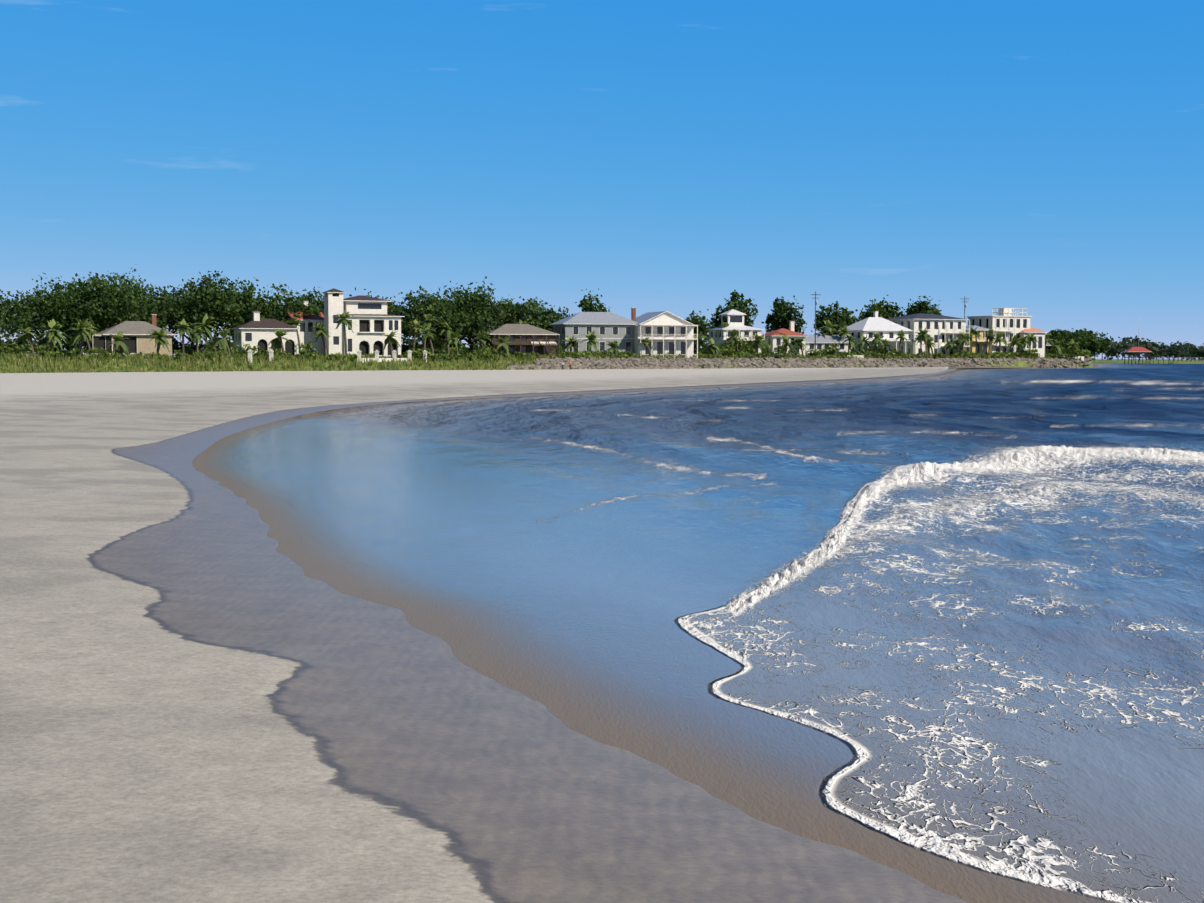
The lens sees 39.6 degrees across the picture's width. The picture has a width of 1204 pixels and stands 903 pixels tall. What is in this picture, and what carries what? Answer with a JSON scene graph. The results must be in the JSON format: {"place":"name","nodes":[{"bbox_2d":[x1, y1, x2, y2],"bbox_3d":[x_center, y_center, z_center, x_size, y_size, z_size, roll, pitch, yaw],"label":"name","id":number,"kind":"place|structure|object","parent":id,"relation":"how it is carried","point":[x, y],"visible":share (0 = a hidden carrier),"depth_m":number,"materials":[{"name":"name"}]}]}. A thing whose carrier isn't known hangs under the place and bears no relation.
{"place":"outdoors","nodes":[
{"label":"outdoors","id":0,"kind":"place"},
{"bbox_2d":[0,352,1091,372],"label":"dune grass","id":1,"kind":"structure","parent":0,"point":[1020,363],"depth_m":297.30,"materials":[{"name":"green plant"}]},
{"bbox_2d":[0,289,41,345],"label":"oak","id":2,"kind":"object","parent":1,"relation":"on","point":[4,304],"visible":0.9,"depth_m":291.28,"materials":[{"name":"green plant"}]},
{"bbox_2d":[0,272,99,358],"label":"oak","id":3,"kind":"object","parent":1,"relation":"on","point":[44,309],"visible":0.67,"depth_m":301.90,"materials":[{"name":"green plant"}]},
{"bbox_2d":[26,273,89,345],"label":"oak","id":4,"kind":"object","parent":1,"relation":"on","point":[57,287],"visible":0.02,"depth_m":326.74,"materials":[{"name":"green plant"}]},
{"bbox_2d":[51,268,178,345],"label":"oak","id":5,"kind":"object","parent":1,"relation":"on","point":[104,302],"visible":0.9,"depth_m":305.18,"materials":[{"name":"green plant"}]},
{"bbox_2d":[92,314,175,359],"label":"house","id":6,"kind":"structure","parent":1,"relation":"on","point":[136,333],"depth_m":290.38,"materials":[{"name":"concrete"}]},
{"bbox_2d":[114,279,168,326],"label":"oak","id":7,"kind":"object","parent":1,"relation":"on","point":[151,288],"visible":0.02,"depth_m":331.56,"materials":[{"name":"green plant"}]},
{"bbox_2d":[132,285,201,338],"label":"oak","id":8,"kind":"object","parent":1,"relation":"on","point":[170,305],"visible":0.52,"depth_m":319.81,"materials":[{"name":"green plant"}]},
{"bbox_2d":[35,313,306,358],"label":"palms","id":9,"kind":"object","parent":1,"relation":"on","point":[83,331],"visible":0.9,"depth_m":286.87,"materials":[{"name":"green plant"}]},
{"bbox_2d":[153,282,228,355],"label":"oak","id":10,"kind":"object","parent":1,"relation":"on","point":[178,292],"visible":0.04,"depth_m":347.57,"materials":[{"name":"green plant"}]},
{"bbox_2d":[168,271,272,352],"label":"oak","id":11,"kind":"object","parent":1,"relation":"on","point":[226,307],"visible":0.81,"depth_m":323.33,"materials":[{"name":"green plant"}]},
{"bbox_2d":[222,279,265,340],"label":"oak","id":12,"kind":"object","parent":1,"relation":"on","point":[252,288],"visible":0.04,"depth_m":343.18,"materials":[{"name":"green plant"}]},
{"bbox_2d":[231,310,299,358],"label":"house","id":13,"kind":"structure","parent":1,"relation":"on","point":[256,330],"depth_m":309.63,"materials":[{"name":"white paint"}]},
{"bbox_2d":[236,284,321,323],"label":"oak","id":14,"kind":"object","parent":1,"relation":"on","point":[279,310],"visible":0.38,"depth_m":327.96,"materials":[{"name":"green plant"}]},
{"bbox_2d":[103,322,492,357],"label":"palms","id":15,"kind":"object","parent":1,"relation":"on","point":[221,342],"visible":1,"depth_m":299.88,"materials":[{"name":"green plant"}]},
{"bbox_2d":[286,301,320,323],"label":"oak","id":16,"kind":"object","parent":1,"relation":"on","point":[311,309],"visible":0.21,"depth_m":325.60,"materials":[{"name":"green plant"}]},
{"bbox_2d":[290,287,323,313],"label":"oak","id":17,"kind":"object","parent":1,"relation":"on","point":[320,305],"visible":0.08,"depth_m":351.50,"materials":[{"name":"green plant"}]},
{"bbox_2d":[247,349,426,362],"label":"garden wall posts","id":18,"kind":"object","parent":1,"relation":"on","point":[377,358],"visible":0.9,"depth_m":311.52,"materials":[{"name":"white paint"}]},
{"bbox_2d":[285,288,404,359],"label":"villa","id":19,"kind":"object","parent":1,"relation":"on","point":[372,320],"visible":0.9,"depth_m":322.44,"materials":[{"name":"white paint"}]},
{"bbox_2d":[349,287,406,314],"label":"oak","id":20,"kind":"object","parent":1,"relation":"on","point":[389,305],"visible":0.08,"depth_m":370.83,"materials":[{"name":"green plant"}]},
{"bbox_2d":[331,312,531,356],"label":"palms","id":21,"kind":"object","parent":1,"relation":"on","point":[426,330],"visible":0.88,"depth_m":327.21,"materials":[{"name":"green plant"}]},
{"bbox_2d":[390,286,475,348],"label":"oak","id":22,"kind":"object","parent":1,"relation":"on","point":[426,306],"visible":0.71,"depth_m":341.18,"materials":[{"name":"green plant"}]},
{"bbox_2d":[425,292,462,347],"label":"oak","id":23,"kind":"object","parent":1,"relation":"on","point":[437,294],"visible":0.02,"depth_m":364.13,"materials":[{"name":"green plant"}]},
{"bbox_2d":[422,276,520,353],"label":"oak","id":24,"kind":"object","parent":1,"relation":"on","point":[478,308],"visible":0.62,"depth_m":349.94,"materials":[{"name":"green plant"}]},
{"bbox_2d":[485,296,546,327],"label":"oak","id":25,"kind":"object","parent":1,"relation":"on","point":[518,314],"visible":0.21,"depth_m":361.07,"materials":[{"name":"green plant"}]},
{"bbox_2d":[477,324,559,358],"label":"dark house wood","id":26,"kind":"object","parent":1,"relation":"on","point":[528,338],"visible":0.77,"depth_m":346.92,"materials":[{"name":"brown wood"}]},
{"bbox_2d":[524,298,547,310],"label":"oak","id":27,"kind":"object","parent":1,"relation":"on","point":[535,302],"visible":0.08,"depth_m":397.97,"materials":[{"name":"green plant"}]},
{"bbox_2d":[0,324,1082,358],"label":"palms","id":28,"kind":"object","parent":1,"relation":"on","point":[25,335],"visible":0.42,"depth_m":283.39,"materials":[{"name":"green plant"}]},
{"bbox_2d":[521,299,572,331],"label":"oak","id":29,"kind":"object","parent":1,"relation":"on","point":[549,317],"visible":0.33,"depth_m":379.82,"materials":[{"name":"green plant"}]},
{"bbox_2d":[0,334,1097,360],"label":"shrubs","id":30,"kind":"object","parent":1,"relation":"on","point":[17,348],"visible":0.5,"depth_m":341.72,"materials":[{"name":"green plant"}]},
{"bbox_2d":[575,288,609,311],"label":"oak","id":31,"kind":"object","parent":1,"relation":"on","point":[585,305],"visible":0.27,"depth_m":401.12,"materials":[{"name":"green plant"}]},
{"bbox_2d":[550,308,697,358],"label":"house","id":32,"kind":"structure","parent":1,"relation":"on","point":[665,332],"depth_m":368.30,"materials":[{"name":"grey paint"}]},
{"bbox_2d":[491,329,884,357],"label":"palms","id":33,"kind":"object","parent":1,"relation":"on","point":[645,341],"visible":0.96,"depth_m":364.63,"materials":[{"name":"green plant"}]},
{"bbox_2d":[580,321,805,355],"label":"palms","id":34,"kind":"object","parent":1,"relation":"on","point":[711,347],"visible":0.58,"depth_m":388.78,"materials":[{"name":"green plant"}]},
{"bbox_2d":[684,310,710,351],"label":"oak","id":35,"kind":"object","parent":1,"relation":"on","point":[703,327],"visible":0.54,"depth_m":405.38,"materials":[{"name":"green plant"}]},
{"bbox_2d":[706,305,733,328],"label":"oak","id":36,"kind":"object","parent":1,"relation":"on","point":[716,317],"visible":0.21,"depth_m":417.07,"materials":[{"name":"green plant"}]},
{"bbox_2d":[707,309,764,357],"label":"white house","id":37,"kind":"structure","parent":1,"relation":"on","point":[734,318],"depth_m":396.46,"materials":[{"name":"white paint"}]},
{"bbox_2d":[720,290,758,326],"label":"oak","id":38,"kind":"object","parent":1,"relation":"on","point":[742,306],"visible":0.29,"depth_m":428.80,"materials":[{"name":"green plant"}]},
{"bbox_2d":[761,296,806,333],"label":"oak","id":39,"kind":"object","parent":1,"relation":"on","point":[778,318],"visible":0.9,"depth_m":432.86,"materials":[{"name":"green plant"}]},
{"bbox_2d":[761,321,807,354],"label":"house","id":40,"kind":"structure","parent":1,"relation":"on","point":[772,337],"depth_m":409.10,"materials":[{"name":"white paint"}]},
{"bbox_2d":[505,357,1091,369],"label":"revetment rock","id":41,"kind":"object","parent":1,"relation":"on","point":[643,363],"visible":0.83,"depth_m":384.20,"materials":[{"name":"grey stone"}]},
{"bbox_2d":[811,301,847,334],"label":"oak","id":42,"kind":"object","parent":1,"relation":"on","point":[833,317],"visible":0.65,"depth_m":443.93,"materials":[{"name":"green plant"}]},
{"bbox_2d":[805,335,863,357],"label":"house","id":43,"kind":"structure","parent":1,"relation":"on","point":[822,341],"depth_m":416.43,"materials":[{"name":"white paint"}]},
{"bbox_2d":[712,291,966,353],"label":"utility poles","id":44,"kind":"object","parent":1,"relation":"on","point":[816,302],"visible":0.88,"depth_m":403.25,"materials":[{"name":"brown wood"}]},
{"bbox_2d":[838,305,862,325],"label":"oak","id":45,"kind":"object","parent":1,"relation":"on","point":[849,320],"visible":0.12,"depth_m":458.65,"materials":[{"name":"green plant"}]},
{"bbox_2d":[838,311,914,353],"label":"house","id":46,"kind":"structure","parent":1,"relation":"on","point":[885,328],"depth_m":429.13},
{"bbox_2d":[817,320,938,354],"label":"palms","id":47,"kind":"object","parent":1,"relation":"on","point":[844,330],"visible":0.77,"depth_m":419.50,"materials":[{"name":"green plant"}]},
{"bbox_2d":[856,294,908,319],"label":"oak","id":48,"kind":"object","parent":1,"relation":"on","point":[887,311],"visible":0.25,"depth_m":457.88,"materials":[{"name":"green plant"}]},
{"bbox_2d":[897,296,941,314],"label":"oak","id":49,"kind":"object","parent":1,"relation":"on","point":[922,307],"visible":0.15,"depth_m":475.81,"materials":[{"name":"green plant"}]},
{"bbox_2d":[887,313,969,357],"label":"three storey house","id":50,"kind":"structure","parent":1,"relation":"on","point":[940,327],"depth_m":443.43,"materials":[{"name":"white paint"}]},
{"bbox_2d":[892,328,1064,357],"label":"palms","id":51,"kind":"object","parent":1,"relation":"on","point":[990,336],"visible":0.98,"depth_m":442.25,"materials":[{"name":"green plant"}]},
{"bbox_2d":[965,325,993,353],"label":"yellow house","id":52,"kind":"structure","parent":1,"relation":"on","point":[983,346],"depth_m":461.42,"materials":[{"name":"paint"}]},
{"bbox_2d":[942,327,1031,356],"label":"palms","id":53,"kind":"object","parent":1,"relation":"on","point":[1021,342],"visible":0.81,"depth_m":457.26,"materials":[{"name":"green plant"}]},
{"bbox_2d":[967,308,1047,357],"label":"house","id":54,"kind":"structure","parent":1,"relation":"on","point":[1004,320],"depth_m":472.31,"materials":[{"name":"white paint"}]},
{"bbox_2d":[1046,343,1083,360],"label":"house","id":55,"kind":"structure","parent":1,"relation":"on","point":[1048,344],"depth_m":481.59,"materials":[{"name":"white paint"}]},
{"bbox_2d":[1045,328,1090,350],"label":"oak","id":56,"kind":"object","parent":1,"relation":"on","point":[1065,336],"visible":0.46,"depth_m":517.51,"materials":[{"name":"green plant"}]},
{"bbox_2d":[1075,328,1112,354],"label":"oak","id":57,"kind":"object","parent":1,"relation":"on","point":[1098,345],"visible":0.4,"depth_m":536.53,"materials":[{"name":"green plant"}]},
{"bbox_2d":[0,363,1092,902],"bbox_3d":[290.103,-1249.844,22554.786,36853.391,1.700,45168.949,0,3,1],"label":"sand","id":58,"kind":"structure","parent":0,"point":[208,693],"depth_m":11.71,"materials":[{"name":"beige sand"}]},
{"bbox_2d":[0,0,1203,358],"label":"sky","id":59,"kind":"structure","parent":0,"point":[1045,158],"materials":[{"name":"blue"}]},
{"bbox_2d":[192,359,1203,902],"bbox_3d":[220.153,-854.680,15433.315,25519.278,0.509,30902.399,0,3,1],"label":"water","id":60,"kind":"structure","parent":0,"point":[942,633],"depth_m":19.83,"materials":[{"name":"blue liquid"}]},
{"bbox_2d":[1123,341,1203,363],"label":"pier","id":61,"kind":"structure","parent":60,"relation":"in","point":[1137,349],"depth_m":795.03,"materials":[{"name":"brown wood"}]},
{"bbox_2d":[1092,360,1203,363],"bbox_3d":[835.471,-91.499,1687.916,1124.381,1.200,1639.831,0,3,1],"label":"marsh","id":62,"kind":"structure","parent":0,"point":[1148,361],"depth_m":1086.20,"materials":[{"name":"green plant"}]},
{"bbox_2d":[1074,332,1203,360],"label":"treeline","id":63,"kind":"object","parent":62,"relation":"on","point":[1174,350],"visible":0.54,"depth_m":1518.80,"materials":[{"name":"green plant"}]}
]}

